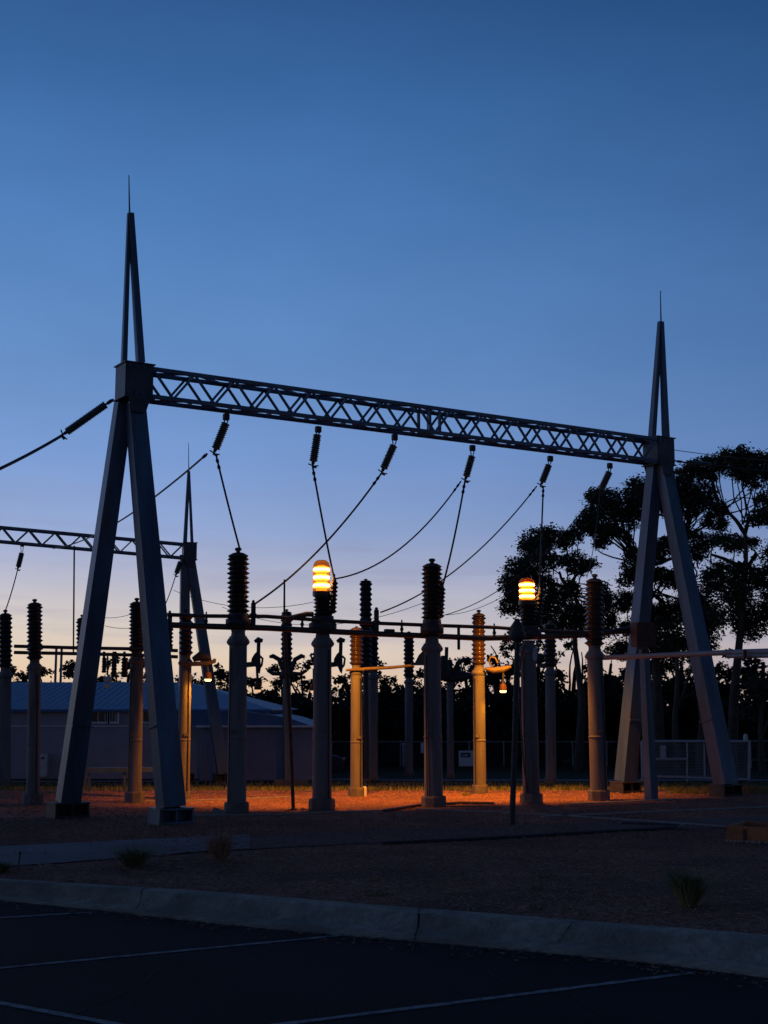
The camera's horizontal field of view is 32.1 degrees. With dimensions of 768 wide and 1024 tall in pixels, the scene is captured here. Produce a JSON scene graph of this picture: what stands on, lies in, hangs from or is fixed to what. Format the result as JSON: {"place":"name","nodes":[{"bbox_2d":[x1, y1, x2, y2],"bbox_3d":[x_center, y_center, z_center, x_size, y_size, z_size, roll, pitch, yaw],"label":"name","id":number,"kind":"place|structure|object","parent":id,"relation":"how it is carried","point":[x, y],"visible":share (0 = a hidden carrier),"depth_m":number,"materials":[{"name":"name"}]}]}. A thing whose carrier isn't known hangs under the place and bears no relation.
{"place":"outdoors","nodes":[
{"label":"outdoors","id":0,"kind":"place"},
{"bbox_2d":[0,834,249,865],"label":"path","id":1,"kind":"structure","parent":0,"point":[61,852],"depth_m":17.84,"materials":[{"name":"concrete"}]},
{"bbox_2d":[0,901,767,1023],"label":"car park","id":2,"kind":"structure","parent":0,"point":[305,980],"depth_m":9.95,"materials":[{"name":"black asphalt"}]},
{"bbox_2d":[0,1001,122,1023],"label":"parking line","id":3,"kind":"object","parent":2,"relation":"on","point":[57,1013],"visible":1,"depth_m":8.90,"materials":[{"name":"white paint"}]},
{"bbox_2d":[0,935,337,968],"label":"parking line","id":4,"kind":"object","parent":2,"relation":"on","point":[164,952],"visible":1,"depth_m":11.11,"materials":[{"name":"white paint"}]},
{"bbox_2d":[0,878,767,977],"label":"kerb","id":5,"kind":"structure","parent":2,"relation":"on","point":[741,953],"depth_m":12.09,"materials":[{"name":"concrete"}]},
{"bbox_2d":[0,899,767,986],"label":"leaf litter","id":6,"kind":"object","parent":2,"relation":"on","point":[634,962],"visible":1,"depth_m":11.49,"materials":[{"name":"brown plant"}]},
{"bbox_2d":[273,972,694,1023],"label":"parking line","id":7,"kind":"object","parent":2,"relation":"on","point":[469,1000],"visible":1,"depth_m":9.32,"materials":[{"name":"white paint"}]},
{"bbox_2d":[0,790,767,933],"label":"gravel yard","id":8,"kind":"structure","parent":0,"point":[460,867],"depth_m":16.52,"materials":[{"name":"gravel"}]},
{"bbox_2d":[22,599,43,804],"bbox_3d":[-6.930,3.773,26.482,0.467,4.096,0.406,-3,-9,22],"label":"insulator post","id":9,"kind":"object","parent":8,"relation":"on","point":[32,795],"visible":1,"depth_m":26.37,"materials":[{"name":"concrete"}]},
{"bbox_2d":[14,644,177,651],"bbox_3d":[-5.773,2.735,26.725,3.283,0.159,0.070,0,-8,0],"label":"busbar","id":10,"kind":"object","parent":9,"relation":"attached to","point":[76,647],"visible":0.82,"depth_m":26.70,"materials":[{"name":"grey metal"}]},
{"bbox_2d":[14,651,177,658],"bbox_3d":[-5.769,2.858,26.707,3.281,0.159,0.070,0,-8,0],"label":"busbar","id":11,"kind":"object","parent":9,"relation":"attached to","point":[101,654],"visible":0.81,"depth_m":26.68,"materials":[{"name":"grey metal"}]},
{"bbox_2d":[85,767,152,791],"bbox_3d":[-5.856,6.024,29.962,1.879,0.576,0.135,0,-8,0],"label":"rail","id":12,"kind":"object","parent":8,"relation":"on","point":[121,769],"visible":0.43,"depth_m":29.93,"materials":[{"name":"metal"}]},
{"bbox_2d":[100,842,167,867],"bbox_3d":[-2.984,4.094,15.929,1.018,0.301,1.061,0,-8,0],"label":"grass tuft","id":13,"kind":"object","parent":8,"relation":"on","point":[135,858],"visible":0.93,"depth_m":15.86,"materials":[{"name":"green plant"}]},
{"bbox_2d":[124,598,143,802],"bbox_3d":[-5.007,3.809,26.958,0.409,4.154,0.386,3,-9,-22],"label":"insulator post","id":14,"kind":"object","parent":8,"relation":"on","point":[134,793],"visible":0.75,"depth_m":26.82,"materials":[{"name":"concrete"}]},
{"bbox_2d":[178,609,192,799],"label":"insulator post","id":15,"kind":"object","parent":8,"relation":"on","point":[185,653],"visible":0.82,"depth_m":27.63,"materials":[{"name":"concrete"}]},
{"bbox_2d":[179,651,215,665],"bbox_3d":[-3.858,3.042,27.651,0.768,0.309,0.200,0,-8,0],"label":"bracket bar","id":16,"kind":"object","parent":15,"relation":"attached to","point":[202,658],"visible":1,"depth_m":27.60,"materials":[{"name":"beige metal"}]},
{"bbox_2d":[198,829,242,860],"bbox_3d":[-2.035,4.130,16.587,0.745,0.420,0.704,0,-8,0],"label":"grass tuft","id":17,"kind":"object","parent":8,"relation":"on","point":[218,850],"visible":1,"depth_m":16.50,"materials":[{"name":"green plant"}]},
{"bbox_2d":[224,547,250,813],"bbox_3d":[-2.668,3.067,24.352,0.485,4.869,0.462,0,-8,0],"label":"insulator post","id":18,"kind":"object","parent":8,"relation":"on","point":[238,641],"visible":0.99,"depth_m":24.21,"materials":[{"name":"concrete"}]},
{"bbox_2d":[247,637,263,673],"bbox_3d":[-2.376,2.629,24.467,0.340,0.674,0.160,0,-8,0],"label":"earth switch","id":19,"kind":"object","parent":18,"relation":"attached to","point":[257,661],"visible":1,"depth_m":24.39,"materials":[{"name":"metal"}]},
{"bbox_2d":[194,809,382,816],"bbox_3d":[-1.572,5.383,23.817,3.779,0.030,0.352,3,-9,-22],"label":"garden edging","id":20,"kind":"object","parent":8,"relation":"on","point":[290,813],"visible":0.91,"depth_m":23.60,"materials":[{"name":"concrete"}]},
{"bbox_2d":[283,613,296,810],"bbox_3d":[-1.761,3.717,24.884,0.293,3.653,0.119,0,-8,0],"label":"leaning rod","id":21,"kind":"object","parent":8,"relation":"on","point":[286,664],"visible":0.9,"depth_m":24.84,"materials":[{"name":"grey metal"}]},
{"bbox_2d":[308,596,336,809],"bbox_3d":[-1.165,3.558,25.130,0.526,4.120,0.526,0,-8,0],"label":"insulator post","id":22,"kind":"object","parent":8,"relation":"on","point":[322,798],"visible":0.95,"depth_m":24.97,"materials":[{"name":"concrete"}]},
{"bbox_2d":[312,565,329,596],"bbox_3d":[-1.195,1.264,25.465,0.335,0.697,0.335,0,-8,0],"label":"amber lamp","id":23,"kind":"object","parent":22,"relation":"on","point":[321,577],"visible":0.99,"depth_m":25.35,"materials":[{"name":"orange glass"}]},
{"bbox_2d":[329,574,337,615],"bbox_3d":[-0.987,1.618,25.424,0.237,0.872,0.180,-5,-10,29],"label":"side insulator","id":24,"kind":"object","parent":22,"relation":"attached to","point":[333,591],"visible":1,"depth_m":25.36,"materials":[{"name":"black ceramic"}]},
{"bbox_2d":[312,466,333,577],"bbox_3d":[-1.152,0.212,25.395,0.060,2.125,0.628,-8,-12,44],"label":"conductor","id":25,"kind":"object","parent":24,"relation":"attached to","point":[314,478],"visible":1,"depth_m":25.37,"materials":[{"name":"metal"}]},
{"bbox_2d":[331,637,345,673],"bbox_3d":[-0.870,2.720,25.302,0.294,0.696,0.160,0,-8,0],"label":"earth switch","id":26,"kind":"object","parent":22,"relation":"attached to","point":[339,662],"visible":1,"depth_m":25.23,"materials":[{"name":"metal"}]},
{"bbox_2d":[168,622,630,640],"bbox_3d":[0.725,2.284,26.026,10.167,0.414,0.111,4,-9,-25],"label":"busbar","id":27,"kind":"object","parent":22,"relation":"attached to","point":[184,625],"visible":0.73,"depth_m":25.54,"materials":[{"name":"grey metal"}]},
{"bbox_2d":[167,612,630,633],"bbox_3d":[0.739,2.160,26.052,10.206,0.292,0.100,4,-9,-25],"label":"busbar","id":28,"kind":"object","parent":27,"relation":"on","point":[357,621],"depth_m":25.37,"materials":[{"name":"grey metal"}]},
{"bbox_2d":[348,626,363,796],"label":"insulator post","id":29,"kind":"object","parent":8,"relation":"on","point":[356,787],"visible":0.89,"depth_m":28.65,"materials":[{"name":"concrete"}]},
{"bbox_2d":[346,664,412,670],"bbox_3d":[-0.095,3.374,28.865,1.462,0.158,0.360,0,-8,0],"label":"bracket bar","id":30,"kind":"object","parent":29,"relation":"attached to","point":[379,668],"visible":0.95,"depth_m":28.74,"materials":[{"name":"beige metal"}]},
{"bbox_2d":[45,175,742,825],"bbox_3d":[0.906,0.042,26.610,14.363,11.395,2.602,5,-10,-32],"label":"portal gantry","id":31,"kind":"object","parent":8,"relation":"on","point":[135,397],"visible":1,"depth_m":24.13,"materials":[{"name":"grey metal"}]},
{"bbox_2d":[60,399,113,439],"bbox_3d":[-5.148,-1.613,23.126,0.921,0.738,0.159,0,-8,0],"label":"insulator string","id":32,"kind":"object","parent":31,"relation":"hanging from","point":[87,417],"visible":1,"depth_m":23.08,"materials":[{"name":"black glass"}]},
{"bbox_2d":[0,434,62,469],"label":"conductor","id":33,"kind":"object","parent":32,"relation":"attached to","point":[31,452],"visible":1,"depth_m":21.90,"materials":[{"name":"metal"}]},
{"bbox_2d":[209,413,229,455],"bbox_3d":[-3.004,-1.403,24.372,0.367,0.798,0.178,0,-8,0],"label":"insulator string","id":34,"kind":"object","parent":31,"relation":"hanging from","point":[221,432],"visible":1,"depth_m":24.32,"materials":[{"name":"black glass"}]},
{"bbox_2d":[53,453,207,548],"bbox_3d":[-7.107,0.127,34.299,0.065,0.779,21.534,3,-9,-21],"label":"conductor","id":35,"kind":"object","parent":34,"relation":"hanging from","point":[187,470],"visible":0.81,"depth_m":27.53,"materials":[{"name":"metal"}]},
{"bbox_2d":[308,426,321,467],"bbox_3d":[-1.317,-1.232,25.393,0.258,0.813,0.175,0,-8,0],"label":"insulator string","id":36,"kind":"object","parent":31,"relation":"hanging from","point":[315,448],"visible":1,"depth_m":25.34,"materials":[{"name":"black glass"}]},
{"bbox_2d":[378,434,397,475],"bbox_3d":[0.076,-1.124,26.318,0.399,0.829,0.175,0,-8,0],"label":"insulator string","id":37,"kind":"object","parent":31,"relation":"hanging from","point":[390,451],"visible":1,"depth_m":26.26,"materials":[{"name":"black ceramic"}]},
{"bbox_2d":[255,473,381,603],"bbox_3d":[-1.284,0.516,25.938,2.520,2.654,0.068,1,-8,-6],"label":"conductor","id":38,"kind":"object","parent":37,"relation":"hanging from","point":[328,539],"visible":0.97,"depth_m":25.92,"materials":[{"name":"metal"}]},
{"bbox_2d":[461,445,475,482],"bbox_3d":[1.728,-0.980,27.336,0.308,0.794,0.167,0,-8,0],"label":"insulator string","id":39,"kind":"object","parent":31,"relation":"hanging from","point":[468,466],"visible":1,"depth_m":27.28,"materials":[{"name":"black ceramic"}]},
{"bbox_2d":[336,481,461,578],"bbox_3d":[0.333,0.323,26.386,2.928,2.171,0.051,5,-10,-31],"label":"conductor","id":40,"kind":"object","parent":39,"relation":"hanging from","point":[424,526],"visible":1,"depth_m":26.45,"materials":[{"name":"metal"}]},
{"bbox_2d":[443,481,465,584],"bbox_3d":[1.402,0.407,26.695,0.065,2.242,1.039,-5,-10,30],"label":"conductor","id":41,"kind":"object","parent":39,"relation":"hanging from","point":[463,487],"visible":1,"depth_m":26.73,"materials":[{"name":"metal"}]},
{"bbox_2d":[537,455,552,487],"bbox_3d":[3.435,-0.848,28.424,0.358,0.706,0.166,0,-8,0],"label":"insulator string","id":42,"kind":"object","parent":31,"relation":"hanging from","point":[545,473],"visible":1,"depth_m":28.38,"materials":[{"name":"black ceramic"}]},
{"bbox_2d":[380,486,536,612],"bbox_3d":[1.593,0.724,27.436,3.663,2.817,0.050,4,-9,-24],"label":"conductor","id":43,"kind":"object","parent":42,"relation":"hanging from","point":[533,490],"visible":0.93,"depth_m":27.55,"materials":[{"name":"metal"}]},
{"bbox_2d":[420,558,445,807],"bbox_3d":[0.942,3.303,25.834,0.470,4.831,0.461,3,-9,-22],"label":"insulator post","id":44,"kind":"object","parent":8,"relation":"on","point":[432,650],"visible":0.99,"depth_m":25.69,"materials":[{"name":"concrete"}]},
{"bbox_2d":[383,801,493,811],"bbox_3d":[0.898,5.591,25.349,2.895,0.059,0.601,7,-11,-41],"label":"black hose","id":45,"kind":"object","parent":8,"relation":"on","point":[419,805],"visible":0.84,"depth_m":25.94,"materials":[{"name":"rubber"}]},
{"bbox_2d":[471,610,487,793],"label":"insulator post","id":46,"kind":"object","parent":8,"relation":"on","point":[479,785],"visible":0.88,"depth_m":29.55,"materials":[{"name":"concrete"}]},
{"bbox_2d":[250,816,767,848],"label":"gravel path","id":47,"kind":"structure","parent":8,"relation":"on","point":[499,831],"depth_m":20.15,"materials":[{"name":"grey gravel"}]},
{"bbox_2d":[382,822,683,844],"bbox_3d":[2.418,4.775,19.764,5.448,0.043,1.129,7,-11,-39],"label":"black cable","id":48,"kind":"object","parent":47,"relation":"on","point":[676,826],"visible":1,"depth_m":19.64,"materials":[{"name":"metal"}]},
{"bbox_2d":[509,619,525,824],"bbox_3d":[2.192,3.409,21.735,0.280,3.338,0.280,-8,-12,44],"label":"steel pole","id":49,"kind":"object","parent":8,"relation":"on","point":[517,633],"visible":0.94,"depth_m":21.72,"materials":[{"name":"grey metal"}]},
{"bbox_2d":[519,605,542,803],"bbox_3d":[2.906,3.815,26.719,0.541,4.074,0.541,0,-8,0],"label":"insulator post","id":50,"kind":"object","parent":8,"relation":"on","point":[529,715],"visible":0.91,"depth_m":26.57,"materials":[{"name":"concrete"}]},
{"bbox_2d":[519,581,535,604],"bbox_3d":[2.899,1.611,27.041,0.338,0.556,0.338,0,-8,0],"label":"amber lamp","id":51,"kind":"object","parent":50,"relation":"on","point":[526,596],"visible":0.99,"depth_m":26.92,"materials":[{"name":"orange glass"}]},
{"bbox_2d":[535,587,543,627],"bbox_3d":[3.103,1.990,26.986,0.298,0.951,0.182,0,-8,0],"label":"side insulator","id":52,"kind":"object","parent":50,"relation":"attached to","point":[539,604],"visible":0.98,"depth_m":26.94,"materials":[{"name":"black ceramic"}]},
{"bbox_2d":[416,808,725,826],"bbox_3d":[3.165,5.272,23.058,6.218,0.030,0.453,-7,-11,38],"label":"garden edging","id":53,"kind":"object","parent":8,"relation":"on","point":[453,810],"visible":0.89,"depth_m":23.16,"materials":[{"name":"concrete"}]},
{"bbox_2d":[584,574,609,800],"bbox_3d":[4.379,3.616,27.506,0.451,4.695,0.437,3,-9,-21],"label":"insulator post","id":54,"kind":"object","parent":8,"relation":"on","point":[598,790],"visible":0.98,"depth_m":27.36,"materials":[{"name":"concrete"}]},
{"bbox_2d":[602,648,767,659],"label":"pipe run","id":55,"kind":"object","parent":54,"relation":"attached to","point":[749,653],"visible":1,"depth_m":25.96,"materials":[{"name":"metal"}]},
{"bbox_2d":[630,622,657,799],"bbox_3d":[5.411,4.111,27.564,0.499,3.634,0.462,2,-9,-14],"label":"strut post","id":56,"kind":"object","parent":8,"relation":"on","point":[643,634],"visible":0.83,"depth_m":27.57,"materials":[{"name":"metal"}]},
{"bbox_2d":[540,806,767,817],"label":"garden edging","id":57,"kind":"object","parent":8,"relation":"on","point":[654,811],"visible":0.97,"depth_m":24.08,"materials":[{"name":"concrete"}]},
{"bbox_2d":[655,863,721,906],"bbox_3d":[2.922,3.590,12.844,0.719,0.406,0.748,5,-10,-31],"label":"grass tuft","id":58,"kind":"object","parent":8,"relation":"on","point":[687,889],"visible":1,"depth_m":12.74,"materials":[{"name":"green plant"}]},
{"bbox_2d":[726,821,767,842],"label":"timber box","id":59,"kind":"object","parent":8,"relation":"on","point":[745,831],"visible":1,"depth_m":18.89,"materials":[{"name":"brown wood"}]},
{"bbox_2d":[0,780,767,790],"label":"verge grass","id":60,"kind":"structure","parent":0,"point":[259,786],"depth_m":35.14,"materials":[{"name":"green plant"}]},
{"bbox_2d":[0,0,767,705],"label":"sky","id":61,"kind":"structure","parent":0,"point":[482,206],"materials":[{"name":"blue"}]},
{"bbox_2d":[7,757,767,790],"bbox_3d":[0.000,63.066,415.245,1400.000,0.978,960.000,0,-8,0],"label":"ground","id":62,"kind":"structure","parent":0,"point":[564,770],"depth_m":54.81,"materials":[{"name":"green soil"}]},
{"bbox_2d":[0,610,13,785],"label":"insulator post","id":63,"kind":"object","parent":62,"relation":"on","point":[6,655],"visible":1,"depth_m":43.33,"materials":[{"name":"concrete"}]},
{"bbox_2d":[10,666,53,681],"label":"background tree","id":64,"kind":"object","parent":62,"relation":"on","point":[22,675],"visible":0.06,"depth_m":74.41,"materials":[{"name":"green plant"}]},
{"bbox_2d":[40,754,49,776],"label":"meter cabinet","id":65,"kind":"object","parent":62,"relation":"on","point":[44,765],"visible":0.72,"depth_m":48.70,"materials":[{"name":"grey metal"}]},
{"bbox_2d":[41,659,75,681],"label":"background tree","id":66,"kind":"object","parent":62,"relation":"on","point":[69,668],"visible":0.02,"depth_m":71.40,"materials":[{"name":"green plant"}]},
{"bbox_2d":[0,443,227,782],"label":"portal gantry","id":67,"kind":"object","parent":62,"relation":"on","point":[189,583],"visible":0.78,"depth_m":46.27,"materials":[{"name":"grey metal"}]},
{"bbox_2d":[11,682,296,778],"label":"workshop shed","id":68,"kind":"structure","parent":62,"relation":"on","point":[108,741],"depth_m":49.26,"materials":[{"name":"grey metal"}]},
{"bbox_2d":[193,662,254,697],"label":"background tree","id":69,"kind":"object","parent":62,"relation":"on","point":[220,683],"visible":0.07,"depth_m":74.39,"materials":[{"name":"green plant"}]},
{"bbox_2d":[216,670,273,696],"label":"background tree","id":70,"kind":"object","parent":62,"relation":"on","point":[251,682],"visible":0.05,"depth_m":71.69,"materials":[{"name":"green plant"}]},
{"bbox_2d":[191,710,312,779],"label":"shed","id":71,"kind":"structure","parent":62,"relation":"on","point":[264,749],"depth_m":47.95,"materials":[{"name":"grey metal"}]},
{"bbox_2d":[262,659,308,704],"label":"background tree","id":72,"kind":"object","parent":62,"relation":"on","point":[275,668],"visible":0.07,"depth_m":73.11,"materials":[{"name":"green plant"}]},
{"bbox_2d":[280,609,292,779],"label":"insulator post","id":73,"kind":"object","parent":62,"relation":"on","point":[286,735],"visible":0.52,"depth_m":43.39,"materials":[{"name":"concrete"}]},
{"bbox_2d":[267,654,307,677],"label":"horn switch","id":74,"kind":"object","parent":73,"relation":"attached to","point":[292,674],"visible":0.84,"depth_m":43.27,"materials":[{"name":"metal"}]},
{"bbox_2d":[274,579,308,785],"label":"mast","id":75,"kind":"object","parent":62,"relation":"on","point":[298,782],"visible":0.62,"depth_m":43.09,"materials":[{"name":"metal"}]},
{"bbox_2d":[277,653,349,757],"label":"background tree","id":76,"kind":"object","parent":62,"relation":"on","point":[303,686],"visible":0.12,"depth_m":74.28,"materials":[{"name":"green plant"}]},
{"bbox_2d":[301,675,386,762],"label":"background tree","id":77,"kind":"object","parent":62,"relation":"on","point":[341,692],"visible":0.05,"depth_m":70.93,"materials":[{"name":"green plant"}]},
{"bbox_2d":[359,579,372,781],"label":"insulator post","id":78,"kind":"object","parent":62,"relation":"on","point":[365,604],"visible":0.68,"depth_m":47.05,"materials":[{"name":"concrete"}]},
{"bbox_2d":[341,657,404,761],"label":"background tree","id":79,"kind":"object","parent":62,"relation":"on","point":[386,690],"visible":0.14,"depth_m":71.93,"materials":[{"name":"green plant"}]},
{"bbox_2d":[369,625,379,779],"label":"insulator post","id":80,"kind":"object","parent":62,"relation":"on","point":[374,677],"visible":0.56,"depth_m":47.58,"materials":[{"name":"concrete"}]},
{"bbox_2d":[377,669,423,690],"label":"background tree","id":81,"kind":"object","parent":62,"relation":"on","point":[419,673],"visible":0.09,"depth_m":74.01,"materials":[{"name":"green plant"}]},
{"bbox_2d":[403,631,414,774],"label":"insulator post","id":82,"kind":"object","parent":62,"relation":"on","point":[408,658],"visible":0.85,"depth_m":54.03,"materials":[{"name":"concrete"}]},
{"bbox_2d":[388,667,472,760],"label":"background tree","id":83,"kind":"object","parent":62,"relation":"on","point":[467,691],"visible":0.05,"depth_m":70.43,"materials":[{"name":"green plant"}]},
{"bbox_2d":[446,658,454,777],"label":"insulator post","id":84,"kind":"object","parent":62,"relation":"on","point":[450,748],"visible":0.97,"depth_m":50.25,"materials":[{"name":"concrete"}]},
{"bbox_2d":[441,647,450,680],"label":"switch drive","id":85,"kind":"structure","parent":84,"relation":"attached to","point":[445,670],"depth_m":50.27,"materials":[{"name":"metal"}]},
{"bbox_2d":[444,657,472,681],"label":"horn switch","id":86,"kind":"object","parent":84,"relation":"attached to","point":[459,676],"visible":0.91,"depth_m":50.52,"materials":[{"name":"metal"}]},
{"bbox_2d":[421,656,512,758],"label":"background tree","id":87,"kind":"object","parent":62,"relation":"on","point":[508,693],"visible":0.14,"depth_m":72.43,"materials":[{"name":"green plant"}]},
{"bbox_2d":[332,741,640,765],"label":"fence","id":88,"kind":"object","parent":62,"relation":"on","point":[503,763],"visible":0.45,"depth_m":65.75,"materials":[{"name":"metal"}]},
{"bbox_2d":[459,751,472,765],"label":"sign","id":89,"kind":"object","parent":88,"relation":"attached to","point":[465,758],"visible":0.84,"depth_m":65.50,"materials":[{"name":"metal"}]},
{"bbox_2d":[457,630,556,760],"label":"background tree","id":90,"kind":"object","parent":62,"relation":"on","point":[492,678],"visible":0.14,"depth_m":74.45,"materials":[{"name":"green plant"}]},
{"bbox_2d":[252,687,767,765],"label":"shrub belt","id":91,"kind":"object","parent":62,"relation":"on","point":[498,716],"visible":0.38,"depth_m":67.16,"materials":[{"name":"green plant"}]},
{"bbox_2d":[486,640,568,760],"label":"background tree","id":92,"kind":"object","parent":62,"relation":"on","point":[541,679],"visible":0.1,"depth_m":71.12,"materials":[{"name":"green plant"}]},
{"bbox_2d":[543,620,557,783],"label":"insulator post","id":93,"kind":"object","parent":62,"relation":"on","point":[550,655],"visible":0.87,"depth_m":45.36,"materials":[{"name":"concrete"}]},
{"bbox_2d":[495,522,633,769],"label":"gum tree","id":94,"kind":"object","parent":62,"relation":"on","point":[561,596],"visible":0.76,"depth_m":62.11,"materials":[{"name":"green plant"}]},
{"bbox_2d":[539,639,618,760],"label":"background tree","id":95,"kind":"object","parent":62,"relation":"on","point":[567,645],"visible":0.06,"depth_m":72.96,"materials":[{"name":"green plant"}]},
{"bbox_2d":[604,664,685,761],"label":"background tree","id":96,"kind":"object","parent":62,"relation":"on","point":[615,679],"visible":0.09,"depth_m":70.49,"materials":[{"name":"green plant"}]},
{"bbox_2d":[569,465,731,765],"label":"gum tree","id":97,"kind":"object","parent":62,"relation":"on","point":[626,507],"visible":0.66,"depth_m":65.90,"materials":[{"name":"green plant"}]},
{"bbox_2d":[654,615,691,771],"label":"slender tree","id":98,"kind":"object","parent":62,"relation":"on","point":[667,642],"visible":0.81,"depth_m":59.50,"materials":[{"name":"green plant"}]},
{"bbox_2d":[640,657,745,759],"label":"background tree","id":99,"kind":"object","parent":62,"relation":"on","point":[667,693],"visible":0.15,"depth_m":71.66,"materials":[{"name":"green plant"}]},
{"bbox_2d":[640,734,750,780],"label":"field gate","id":100,"kind":"structure","parent":62,"relation":"on","point":[686,776],"depth_m":46.73,"materials":[{"name":"white metal"}]},
{"bbox_2d":[664,599,726,771],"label":"slender tree","id":101,"kind":"object","parent":62,"relation":"on","point":[711,622],"visible":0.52,"depth_m":59.45,"materials":[{"name":"green plant"}]},
{"bbox_2d":[668,442,767,770],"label":"gum tree","id":102,"kind":"object","parent":62,"relation":"on","point":[745,615],"visible":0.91,"depth_m":61.71,"materials":[{"name":"green plant"}]},
{"bbox_2d":[720,658,767,750],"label":"background tree","id":103,"kind":"object","parent":62,"relation":"on","point":[752,669],"visible":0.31,"depth_m":71.13,"materials":[{"name":"green plant"}]},
{"bbox_2d":[733,673,767,771],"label":"slender tree","id":104,"kind":"object","parent":62,"relation":"on","point":[749,686],"visible":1,"depth_m":59.20,"materials":[{"name":"green plant"}]},
{"bbox_2d":[11,778,767,781],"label":"footpath","id":105,"kind":"structure","parent":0,"point":[417,780],"depth_m":47.07,"materials":[{"name":"concrete"}]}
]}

